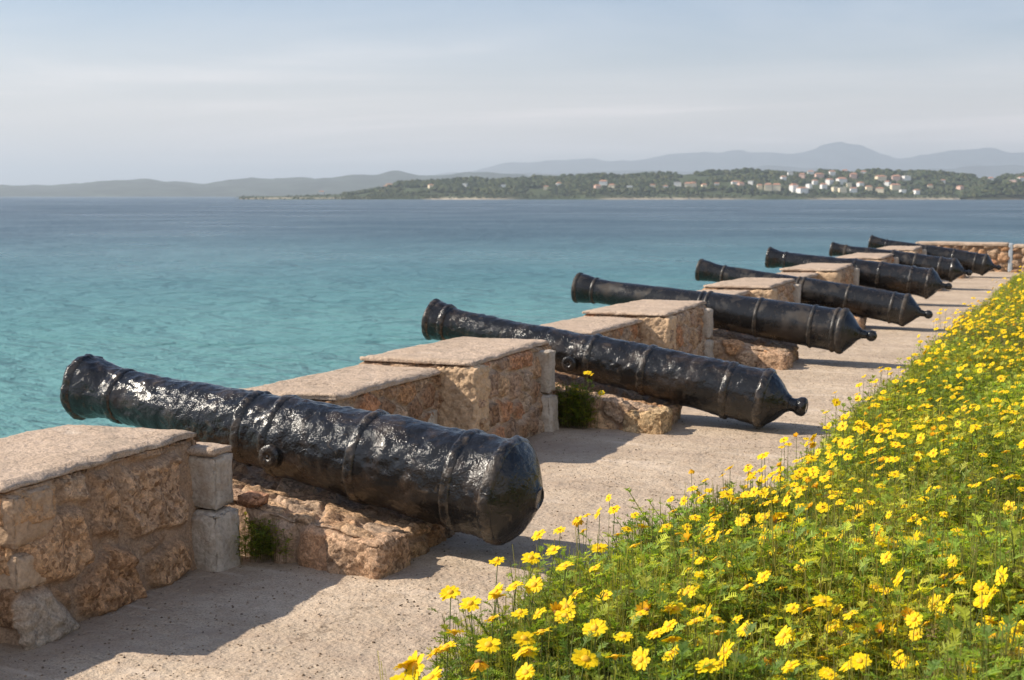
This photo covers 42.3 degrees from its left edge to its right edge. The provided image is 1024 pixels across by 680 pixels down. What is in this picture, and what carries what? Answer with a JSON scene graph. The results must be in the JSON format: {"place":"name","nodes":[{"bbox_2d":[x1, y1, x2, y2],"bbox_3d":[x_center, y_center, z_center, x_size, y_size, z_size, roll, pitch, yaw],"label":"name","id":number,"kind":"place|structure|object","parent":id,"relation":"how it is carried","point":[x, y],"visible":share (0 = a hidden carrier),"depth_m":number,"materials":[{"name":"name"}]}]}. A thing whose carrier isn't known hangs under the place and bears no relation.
{"place":"outdoors","nodes":[
{"label":"outdoors","id":0,"kind":"place"},
{"bbox_2d":[0,170,665,196],"bbox_3d":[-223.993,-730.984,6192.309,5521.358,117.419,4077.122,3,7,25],"label":"hills","id":1,"kind":"structure","parent":0,"point":[252,186],"depth_m":5306.28,"materials":[{"name":"stone"}]},
{"bbox_2d":[0,342,910,679],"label":"gravel","id":2,"kind":"structure","parent":0,"point":[426,564],"depth_m":5.30,"materials":[{"name":"gravel"}]},
{"bbox_2d":[0,197,1023,437],"bbox_3d":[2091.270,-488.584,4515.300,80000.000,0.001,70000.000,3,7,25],"label":"sea","id":3,"kind":"structure","parent":0,"point":[231,292],"depth_m":128.08,"materials":[{"name":"liquid"}]},
{"bbox_2d":[0,271,1023,679],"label":"terrace","id":4,"kind":"structure","parent":0,"point":[334,599],"depth_m":5.55,"materials":[{"name":"concrete"}]},
{"bbox_2d":[234,511,293,562],"bbox_3d":[-1.112,0.853,5.764,0.356,0.208,0.208,0,6,-3],"label":"shrub","id":5,"kind":"object","parent":4,"relation":"on","point":[267,545],"depth_m":5.75,"materials":[{"name":"green plant"}]},
{"bbox_2d":[555,377,602,427],"bbox_3d":[0.433,0.416,9.083,0.330,0.353,0.383,-1,6,-8],"label":"shrub","id":6,"kind":"object","parent":4,"relation":"on","point":[571,414],"depth_m":9.04,"materials":[{"name":"green plant"}]},
{"bbox_2d":[915,241,1009,271],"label":"end wall","id":7,"kind":"structure","parent":4,"relation":"on","point":[997,253],"depth_m":27.75,"materials":[{"name":"stone"}]},
{"bbox_2d":[1008,243,1013,271],"bbox_3d":[10.400,-1.717,27.583,0.093,0.603,0.093,3,7,25],"label":"grey post","id":8,"kind":"object","parent":4,"relation":"on","point":[1010,264],"visible":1,"depth_m":27.54,"materials":[{"name":"paint"}]},
{"bbox_2d":[1011,244,1023,272],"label":"end wall","id":9,"kind":"structure","parent":4,"relation":"on","point":[1018,256],"depth_m":27.50,"materials":[{"name":"stone"}]},
{"bbox_2d":[0,0,1023,184],"label":"sky","id":10,"kind":"structure","parent":0,"point":[193,91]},
{"bbox_2d":[239,174,1005,199],"bbox_3d":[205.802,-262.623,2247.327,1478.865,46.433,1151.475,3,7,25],"label":"hills","id":11,"kind":"structure","parent":0,"point":[542,191],"depth_m":1914.77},
{"bbox_2d":[238,167,1023,199],"bbox_3d":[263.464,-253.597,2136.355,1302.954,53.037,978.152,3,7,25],"label":"woods","id":12,"kind":"object","parent":11,"relation":"on","point":[570,184],"visible":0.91,"depth_m":2011.88,"materials":[{"name":"plant"}]},
{"bbox_2d":[436,142,1023,174],"bbox_3d":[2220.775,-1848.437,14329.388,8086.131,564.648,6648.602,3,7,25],"label":"mountains","id":13,"kind":"structure","parent":0,"point":[839,155],"depth_m":13479.96,"materials":[{"name":"stone"}]},
{"bbox_2d":[521,165,1023,177],"bbox_3d":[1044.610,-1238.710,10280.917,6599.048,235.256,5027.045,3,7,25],"label":"mountains","id":14,"kind":"structure","parent":0,"point":[986,171],"depth_m":9797.52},
{"bbox_2d":[849,281,1023,490],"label":"soil","id":15,"kind":"structure","parent":0,"point":[978,348],"depth_m":14.41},
{"bbox_2d":[390,672,413,679],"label":"daisy","id":16,"kind":"object","parent":15,"relation":"on","point":[402,676],"visible":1,"depth_m":3.29,"materials":[{"name":"yellow plant"}]},
{"bbox_2d":[393,659,414,674],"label":"daisy","id":17,"kind":"object","parent":15,"relation":"on","point":[404,665],"visible":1,"depth_m":3.39,"materials":[{"name":"yellow plant"}]},
{"bbox_2d":[404,650,424,679],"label":"daisy","id":18,"kind":"object","parent":15,"relation":"on","point":[418,665],"visible":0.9,"depth_m":3.38,"materials":[{"name":"yellow plant"}]},
{"bbox_2d":[421,666,441,679],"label":"daisy","id":19,"kind":"object","parent":15,"relation":"on","point":[433,675],"visible":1,"depth_m":3.30,"materials":[{"name":"yellow plant"}]},
{"bbox_2d":[438,641,455,679],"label":"daisy","id":20,"kind":"object","parent":15,"relation":"on","point":[446,646],"visible":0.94,"depth_m":3.53,"materials":[{"name":"yellow plant"}]},
{"bbox_2d":[439,585,460,664],"bbox_3d":[-0.187,0.973,4.033,0.062,0.447,0.061,-5,8,-41],"label":"daisy","id":21,"kind":"object","parent":15,"relation":"on","point":[448,592],"visible":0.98,"depth_m":4.01,"materials":[{"name":"yellow plant"}]},
{"bbox_2d":[446,629,464,678],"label":"daisy","id":22,"kind":"object","parent":15,"relation":"on","point":[454,632],"visible":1,"depth_m":3.65,"materials":[{"name":"yellow plant"}]},
{"bbox_2d":[459,596,481,661],"bbox_3d":[-0.116,0.981,3.939,0.073,0.441,0.093,6,8,42],"label":"daisy","id":23,"kind":"object","parent":15,"relation":"on","point":[469,604],"visible":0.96,"depth_m":3.90,"materials":[{"name":"yellow plant"}]},
{"bbox_2d":[470,659,488,679],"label":"daisy","id":24,"kind":"object","parent":15,"relation":"on","point":[480,665],"visible":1,"depth_m":3.40,"materials":[{"name":"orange plant"}]},
{"bbox_2d":[476,636,500,679],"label":"daisy","id":25,"kind":"object","parent":15,"relation":"on","point":[489,645],"visible":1,"depth_m":3.54,"materials":[{"name":"yellow plant"}]},
{"bbox_2d":[488,583,503,634],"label":"daisy","id":26,"kind":"object","parent":15,"relation":"on","point":[497,588],"visible":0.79,"depth_m":4.02,"materials":[{"name":"yellow plant"}]},
{"bbox_2d":[489,557,503,612],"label":"daisy","id":27,"kind":"object","parent":15,"relation":"on","point":[496,561],"visible":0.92,"depth_m":4.36,"materials":[{"name":"yellow plant"}]},
{"bbox_2d":[505,581,523,624],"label":"daisy","id":28,"kind":"object","parent":15,"relation":"on","point":[513,586],"visible":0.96,"depth_m":4.08,"materials":[{"name":"yellow plant"}]},
{"bbox_2d":[511,608,527,649],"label":"daisy","id":29,"kind":"object","parent":15,"relation":"on","point":[519,613],"visible":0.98,"depth_m":3.81,"materials":[{"name":"yellow plant"}]},
{"bbox_2d":[512,646,528,678],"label":"daisy","id":30,"kind":"object","parent":15,"relation":"on","point":[521,652],"visible":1,"depth_m":3.48,"materials":[{"name":"yellow plant"}]},
{"bbox_2d":[512,631,534,678],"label":"daisy","id":31,"kind":"object","parent":15,"relation":"on","point":[523,638],"visible":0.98,"depth_m":3.60,"materials":[{"name":"yellow plant"}]},
{"bbox_2d":[516,662,533,679],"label":"daisy","id":32,"kind":"object","parent":15,"relation":"on","point":[529,667],"visible":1,"depth_m":3.34,"materials":[{"name":"yellow plant"}]},
{"bbox_2d":[517,666,534,679],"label":"daisy","id":33,"kind":"object","parent":15,"relation":"on","point":[525,674],"visible":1,"depth_m":3.33,"materials":[{"name":"yellow plant"}]},
{"bbox_2d":[519,646,538,664],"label":"daisy","id":34,"kind":"object","parent":15,"relation":"on","point":[529,653],"visible":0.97,"depth_m":3.49,"materials":[{"name":"yellow plant"}]},
{"bbox_2d":[521,551,540,612],"bbox_3d":[0.067,0.924,4.432,0.069,0.435,0.088,3,7,28],"label":"daisy","id":35,"kind":"object","parent":15,"relation":"on","point":[531,557],"visible":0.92,"depth_m":4.39,"materials":[{"name":"yellow plant"}]},
{"bbox_2d":[525,575,542,621],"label":"daisy","id":36,"kind":"object","parent":15,"relation":"on","point":[534,584],"visible":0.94,"depth_m":4.09,"materials":[{"name":"yellow plant"}]},
{"bbox_2d":[531,529,545,598],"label":"daisy","id":37,"kind":"object","parent":15,"relation":"on","point":[537,535],"visible":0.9,"depth_m":4.85,"materials":[{"name":"yellow plant"}]},
{"bbox_2d":[532,607,546,628],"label":"daisy","id":38,"kind":"object","parent":15,"relation":"on","point":[538,612],"visible":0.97,"depth_m":3.81,"materials":[{"name":"yellow plant"}]},
{"bbox_2d":[532,627,550,674],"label":"daisy","id":39,"kind":"object","parent":15,"relation":"on","point":[540,631],"visible":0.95,"depth_m":3.65,"materials":[{"name":"yellow plant"}]},
{"bbox_2d":[545,545,561,597],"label":"daisy","id":40,"kind":"object","parent":15,"relation":"on","point":[553,549],"visible":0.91,"depth_m":4.50,"materials":[{"name":"yellow plant"}]},
{"bbox_2d":[549,601,562,624],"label":"daisy","id":41,"kind":"object","parent":15,"relation":"on","point":[555,607],"visible":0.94,"depth_m":3.82,"materials":[{"name":"yellow plant"}]},
{"bbox_2d":[556,561,573,600],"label":"daisy","id":42,"kind":"object","parent":15,"relation":"on","point":[564,565],"visible":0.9,"depth_m":4.30,"materials":[{"name":"yellow plant"}]},
{"bbox_2d":[554,608,575,640],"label":"daisy","id":43,"kind":"object","parent":15,"relation":"on","point":[559,614],"visible":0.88,"depth_m":3.79,"materials":[{"name":"yellow plant"}]},
{"bbox_2d":[559,598,575,610],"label":"daisy","id":44,"kind":"object","parent":15,"relation":"on","point":[569,603],"visible":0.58,"depth_m":3.88,"materials":[{"name":"yellow plant"}]},
{"bbox_2d":[571,648,599,679],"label":"daisy","id":45,"kind":"object","parent":15,"relation":"on","point":[585,658],"visible":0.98,"depth_m":3.44,"materials":[{"name":"yellow plant"}]},
{"bbox_2d":[582,618,607,652],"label":"daisy","id":46,"kind":"object","parent":15,"relation":"on","point":[593,625],"visible":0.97,"depth_m":3.68,"materials":[{"name":"yellow plant"}]},
{"bbox_2d":[591,543,605,562],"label":"daisy","id":47,"kind":"object","parent":15,"relation":"on","point":[601,547],"visible":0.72,"depth_m":4.67,"materials":[{"name":"yellow plant"}]},
{"bbox_2d":[595,590,612,619],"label":"daisy","id":48,"kind":"object","parent":15,"relation":"on","point":[606,596],"visible":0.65,"depth_m":3.98,"materials":[{"name":"yellow plant"}]},
{"bbox_2d":[613,632,632,679],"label":"daisy","id":49,"kind":"object","parent":15,"relation":"on","point":[623,637],"visible":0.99,"depth_m":3.61,"materials":[{"name":"yellow plant"}]},
{"bbox_2d":[631,646,650,679],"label":"daisy","id":50,"kind":"object","parent":15,"relation":"on","point":[639,655],"visible":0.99,"depth_m":3.44,"materials":[{"name":"yellow plant"}]},
{"bbox_2d":[635,599,651,647],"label":"daisy","id":51,"kind":"object","parent":15,"relation":"on","point":[645,607],"visible":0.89,"depth_m":3.84,"materials":[{"name":"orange plant"}]},
{"bbox_2d":[646,628,664,663],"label":"daisy","id":52,"kind":"object","parent":15,"relation":"on","point":[656,633],"visible":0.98,"depth_m":3.63,"materials":[{"name":"yellow plant"}]},
{"bbox_2d":[661,619,677,636],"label":"daisy","id":53,"kind":"object","parent":15,"relation":"on","point":[667,626],"visible":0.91,"depth_m":3.72,"materials":[{"name":"yellow plant"}]},
{"bbox_2d":[661,645,678,666],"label":"daisy","id":54,"kind":"object","parent":15,"relation":"on","point":[673,650],"visible":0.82,"depth_m":3.48,"materials":[{"name":"yellow plant"}]},
{"bbox_2d":[662,636,684,647],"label":"daisy","id":55,"kind":"object","parent":15,"relation":"on","point":[672,639],"visible":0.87,"depth_m":3.58,"materials":[{"name":"yellow plant"}]},
{"bbox_2d":[664,601,686,618],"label":"daisy","id":56,"kind":"object","parent":15,"relation":"on","point":[678,606],"visible":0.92,"depth_m":3.86,"materials":[{"name":"yellow plant"}]},
{"bbox_2d":[676,585,696,613],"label":"daisy","id":57,"kind":"object","parent":15,"relation":"on","point":[685,592],"visible":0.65,"depth_m":4.01,"materials":[{"name":"yellow plant"}]},
{"bbox_2d":[687,616,704,639],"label":"daisy","id":58,"kind":"object","parent":15,"relation":"on","point":[697,619],"visible":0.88,"depth_m":3.74,"materials":[{"name":"yellow plant"}]},
{"bbox_2d":[378,455,1023,679],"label":"flower foliage","id":59,"kind":"object","parent":15,"relation":"on","point":[627,577],"visible":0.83,"depth_m":4.10,"materials":[{"name":"green plant"}]},
{"bbox_2d":[695,658,720,679],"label":"daisy","id":60,"kind":"object","parent":15,"relation":"on","point":[714,666],"visible":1,"depth_m":3.39,"materials":[{"name":"yellow plant"}]},
{"bbox_2d":[717,639,733,679],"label":"daisy","id":61,"kind":"object","parent":15,"relation":"on","point":[727,647],"visible":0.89,"depth_m":3.50,"materials":[{"name":"yellow plant"}]},
{"bbox_2d":[735,513,749,543],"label":"daisy","id":62,"kind":"object","parent":15,"relation":"on","point":[742,520],"visible":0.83,"depth_m":4.69,"materials":[{"name":"yellow plant"}]},
{"bbox_2d":[736,620,752,636],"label":"daisy","id":63,"kind":"object","parent":15,"relation":"on","point":[741,631],"visible":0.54,"depth_m":3.69,"materials":[{"name":"yellow plant"}]},
{"bbox_2d":[756,570,770,639],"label":"daisy","id":64,"kind":"object","parent":15,"relation":"on","point":[761,577],"visible":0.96,"depth_m":4.02,"materials":[{"name":"yellow plant"}]},
{"bbox_2d":[775,625,791,676],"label":"daisy","id":65,"kind":"object","parent":15,"relation":"on","point":[783,636],"visible":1,"depth_m":3.37,"materials":[{"name":"yellow plant"}]},
{"bbox_2d":[553,266,1023,593],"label":"daisy drift","id":66,"kind":"object","parent":15,"relation":"on","point":[821,507],"visible":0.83,"depth_m":6.41,"materials":[{"name":"yellow plant"}]},
{"bbox_2d":[781,660,799,676],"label":"daisy","id":67,"kind":"object","parent":15,"relation":"on","point":[787,667],"visible":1,"depth_m":3.38,"materials":[{"name":"yellow plant"}]},
{"bbox_2d":[786,602,798,620],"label":"daisy","id":68,"kind":"object","parent":15,"relation":"on","point":[791,608],"visible":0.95,"depth_m":3.77,"materials":[{"name":"yellow plant"}]},
{"bbox_2d":[812,594,832,654],"bbox_3d":[0.905,0.919,3.885,0.064,0.345,0.081,2,6,13],"label":"daisy","id":69,"kind":"object","parent":15,"relation":"on","point":[820,600],"visible":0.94,"depth_m":3.85,"materials":[{"name":"yellow plant"}]},
{"bbox_2d":[825,619,843,644],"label":"daisy","id":70,"kind":"object","parent":15,"relation":"on","point":[838,625],"visible":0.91,"depth_m":3.85,"materials":[{"name":"yellow plant"}]},
{"bbox_2d":[842,610,858,651],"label":"daisy","id":71,"kind":"object","parent":15,"relation":"on","point":[849,614],"visible":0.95,"depth_m":3.68,"materials":[{"name":"yellow plant"}]},
{"bbox_2d":[848,652,871,679],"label":"daisy","id":72,"kind":"object","parent":15,"relation":"on","point":[859,660],"visible":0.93,"depth_m":3.48,"materials":[{"name":"yellow plant"}]},
{"bbox_2d":[875,621,884,674],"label":"daisy","id":73,"kind":"object","parent":15,"relation":"on","point":[879,629],"visible":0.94,"depth_m":3.70,"materials":[{"name":"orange plant"}]},
{"bbox_2d":[875,536,887,562],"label":"daisy","id":74,"kind":"object","parent":15,"relation":"on","point":[879,539],"visible":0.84,"depth_m":4.38,"materials":[{"name":"yellow plant"}]},
{"bbox_2d":[880,551,891,601],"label":"daisy","id":75,"kind":"object","parent":15,"relation":"on","point":[885,557],"visible":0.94,"depth_m":4.11,"materials":[{"name":"yellow plant"}]},
{"bbox_2d":[768,330,1023,512],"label":"flower foliage","id":76,"kind":"object","parent":15,"relation":"on","point":[955,466],"visible":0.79,"depth_m":7.53,"materials":[{"name":"green plant"}]},
{"bbox_2d":[893,568,904,621],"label":"daisy","id":77,"kind":"object","parent":15,"relation":"on","point":[899,578],"visible":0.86,"depth_m":4.00,"materials":[{"name":"yellow plant"}]},
{"bbox_2d":[891,654,909,676],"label":"daisy","id":78,"kind":"object","parent":15,"relation":"on","point":[902,664],"visible":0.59,"depth_m":3.53,"materials":[{"name":"yellow plant"}]},
{"bbox_2d":[905,612,922,677],"bbox_3d":[1.084,0.937,3.586,0.047,0.401,0.043,2,7,19],"label":"daisy","id":79,"kind":"object","parent":15,"relation":"on","point":[914,619],"visible":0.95,"depth_m":3.57,"materials":[{"name":"yellow plant"}]},
{"bbox_2d":[908,628,923,669],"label":"daisy","id":80,"kind":"object","parent":15,"relation":"on","point":[917,636],"visible":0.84,"depth_m":3.69,"materials":[{"name":"yellow plant"}]},
{"bbox_2d":[928,593,940,635],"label":"daisy","id":81,"kind":"object","parent":15,"relation":"on","point":[935,600],"visible":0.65,"depth_m":3.96,"materials":[{"name":"yellow plant"}]},
{"bbox_2d":[946,554,957,604],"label":"daisy","id":82,"kind":"object","parent":15,"relation":"on","point":[952,561],"visible":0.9,"depth_m":4.22,"materials":[{"name":"yellow plant"}]},
{"bbox_2d":[914,271,1023,359],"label":"flower foliage","id":83,"kind":"object","parent":15,"relation":"on","point":[1013,282],"visible":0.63,"depth_m":14.65,"materials":[{"name":"green plant"}]},
{"bbox_2d":[971,580,988,646],"bbox_3d":[1.422,0.907,4.027,0.043,0.351,0.047,-2,7,-20],"label":"daisy","id":84,"kind":"object","parent":15,"relation":"on","point":[979,587],"visible":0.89,"depth_m":4.01,"materials":[{"name":"yellow plant"}]},
{"bbox_2d":[971,595,990,637],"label":"daisy","id":85,"kind":"object","parent":15,"relation":"on","point":[976,602],"visible":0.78,"depth_m":3.82,"materials":[{"name":"yellow plant"}]},
{"bbox_2d":[984,584,996,619],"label":"daisy","id":86,"kind":"object","parent":15,"relation":"on","point":[989,596],"visible":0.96,"depth_m":3.78,"materials":[{"name":"yellow plant"}]},
{"bbox_2d":[994,565,1007,616],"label":"daisy","id":87,"kind":"object","parent":15,"relation":"on","point":[1001,570],"visible":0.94,"depth_m":4.01,"materials":[{"name":"yellow plant"}]},
{"bbox_2d":[962,185,1023,199],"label":"headland","id":88,"kind":"structure","parent":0,"point":[1004,197],"depth_m":1829.99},
{"bbox_3d":[0.844,3.216,12.083,0.678,6.171,38.106,3,7,25],"label":"sea wall","id":89,"kind":"object","parent":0,"visible":0},
{"bbox_2d":[0,424,240,649],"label":"stone merlon","id":90,"kind":"object","parent":89,"relation":"on","point":[97,520],"visible":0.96,"depth_m":5.13,"materials":[{"name":"stone"}]},
{"bbox_2d":[239,337,558,437],"bbox_3d":[-0.550,0.435,8.158,0.935,0.675,2.619,3,7,25],"label":"stone merlon","id":91,"kind":"object","parent":89,"relation":"on","point":[503,387],"visible":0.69,"depth_m":8.03,"materials":[{"name":"stone"}]},
{"bbox_2d":[540,299,714,386],"bbox_3d":[1.032,0.067,11.565,0.934,0.666,2.729,3,7,25],"label":"stone merlon","id":92,"kind":"object","parent":89,"relation":"on","point":[684,326],"visible":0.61,"depth_m":11.43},
{"bbox_2d":[697,277,800,338],"bbox_3d":[2.584,-0.301,14.918,0.929,0.666,2.820,3,7,25],"label":"stone merlon","id":93,"kind":"object","parent":89,"relation":"on","point":[785,289],"visible":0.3,"depth_m":14.88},
{"bbox_2d":[776,263,859,285],"bbox_3d":[4.160,-0.673,18.315,0.924,0.664,3.017,3,7,25],"label":"stone merlon","id":94,"kind":"object","parent":89,"relation":"on","point":[846,273],"visible":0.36,"depth_m":18.14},
{"bbox_2d":[836,253,898,289],"bbox_3d":[5.721,-1.044,21.686,0.926,0.666,3.023,3,7,25],"label":"stone merlon","id":95,"kind":"object","parent":89,"relation":"on","point":[885,257],"visible":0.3,"depth_m":21.95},
{"bbox_2d":[876,246,926,254],"bbox_3d":[7.206,-1.395,24.890,0.920,0.666,2.931,3,7,25],"label":"stone merlon","id":96,"kind":"object","parent":89,"relation":"on","point":[916,249],"visible":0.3,"depth_m":25.25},
{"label":"terrace foundation","id":97,"kind":"structure","parent":0,"visible":0},
{"bbox_2d":[226,460,454,579],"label":"stone plinth","id":98,"kind":"structure","parent":97,"relation":"on","point":[333,532],"depth_m":5.79,"materials":[{"name":"stone"}]},
{"bbox_2d":[60,354,543,545],"bbox_3d":[-1.037,0.459,6.245,2.573,0.487,0.495,11,10,23],"label":"cannon","id":99,"kind":"object","parent":98,"relation":"on","point":[484,486],"visible":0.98,"depth_m":5.94,"materials":[{"name":"black paint"}]},
{"bbox_2d":[552,372,682,433],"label":"stone plinth","id":100,"kind":"structure","parent":97,"relation":"on","point":[627,411],"depth_m":9.06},
{"bbox_2d":[421,298,807,427],"bbox_3d":[0.683,0.148,9.489,2.914,0.415,0.419,13,11,23],"label":"cannon","id":101,"kind":"object","parent":100,"relation":"on","point":[757,397],"visible":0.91,"depth_m":9.21,"materials":[{"name":"black paint"}]},
{"bbox_2d":[709,329,798,369],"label":"stone plinth","id":102,"kind":"structure","parent":97,"relation":"on","point":[749,350],"depth_m":12.38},
{"bbox_2d":[571,272,876,353],"bbox_3d":[2.025,-0.285,12.897,3.034,0.438,0.439,10,10,24],"label":"cannon","id":103,"kind":"object","parent":102,"relation":"on","point":[838,330],"visible":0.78,"depth_m":12.59,"materials":[{"name":"black paint"}]},
{"bbox_2d":[802,303,866,329],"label":"stone plinth","id":104,"kind":"structure","parent":97,"relation":"on","point":[861,321],"depth_m":15.64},
{"bbox_2d":[695,259,932,326],"bbox_3d":[3.663,-0.592,16.180,2.908,0.401,0.401,13,11,23],"label":"cannon","id":105,"kind":"object","parent":104,"relation":"on","point":[900,309],"visible":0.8,"depth_m":15.88,"materials":[{"name":"black paint"}]},
{"bbox_3d":[5.116,-0.672,19.474,1.504,0.407,0.842,3,7,25],"label":"stone plinth","id":106,"kind":"object","parent":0,"visible":0},
{"bbox_2d":[765,247,951,298],"bbox_3d":[5.102,-1.008,19.544,2.717,0.463,0.462,11,10,23],"label":"cannon","id":107,"kind":"object","parent":106,"relation":"on","point":[926,283],"visible":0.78,"depth_m":19.24,"materials":[{"name":"black paint"}]},
{"bbox_3d":[6.656,-1.042,22.796,1.506,0.418,0.841,3,7,25],"label":"stone plinth","id":108,"kind":"object","parent":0,"visible":0},
{"bbox_2d":[829,242,971,281],"bbox_3d":[6.700,-1.370,22.840,2.412,0.419,0.429,13,11,23],"label":"cannon","id":109,"kind":"object","parent":108,"relation":"on","point":[949,269],"visible":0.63,"depth_m":22.56,"materials":[{"name":"black paint"}]},
{"bbox_3d":[8.192,-1.405,26.123,1.503,0.414,0.840,3,7,25],"label":"stone plinth","id":110,"kind":"object","parent":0,"visible":0},
{"bbox_2d":[868,235,1001,275],"bbox_3d":[8.338,-1.685,26.121,2.563,0.436,0.435,14,11,23],"label":"cannon","id":111,"kind":"object","parent":110,"relation":"on","point":[979,263],"visible":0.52,"depth_m":25.80,"materials":[{"name":"black paint"}]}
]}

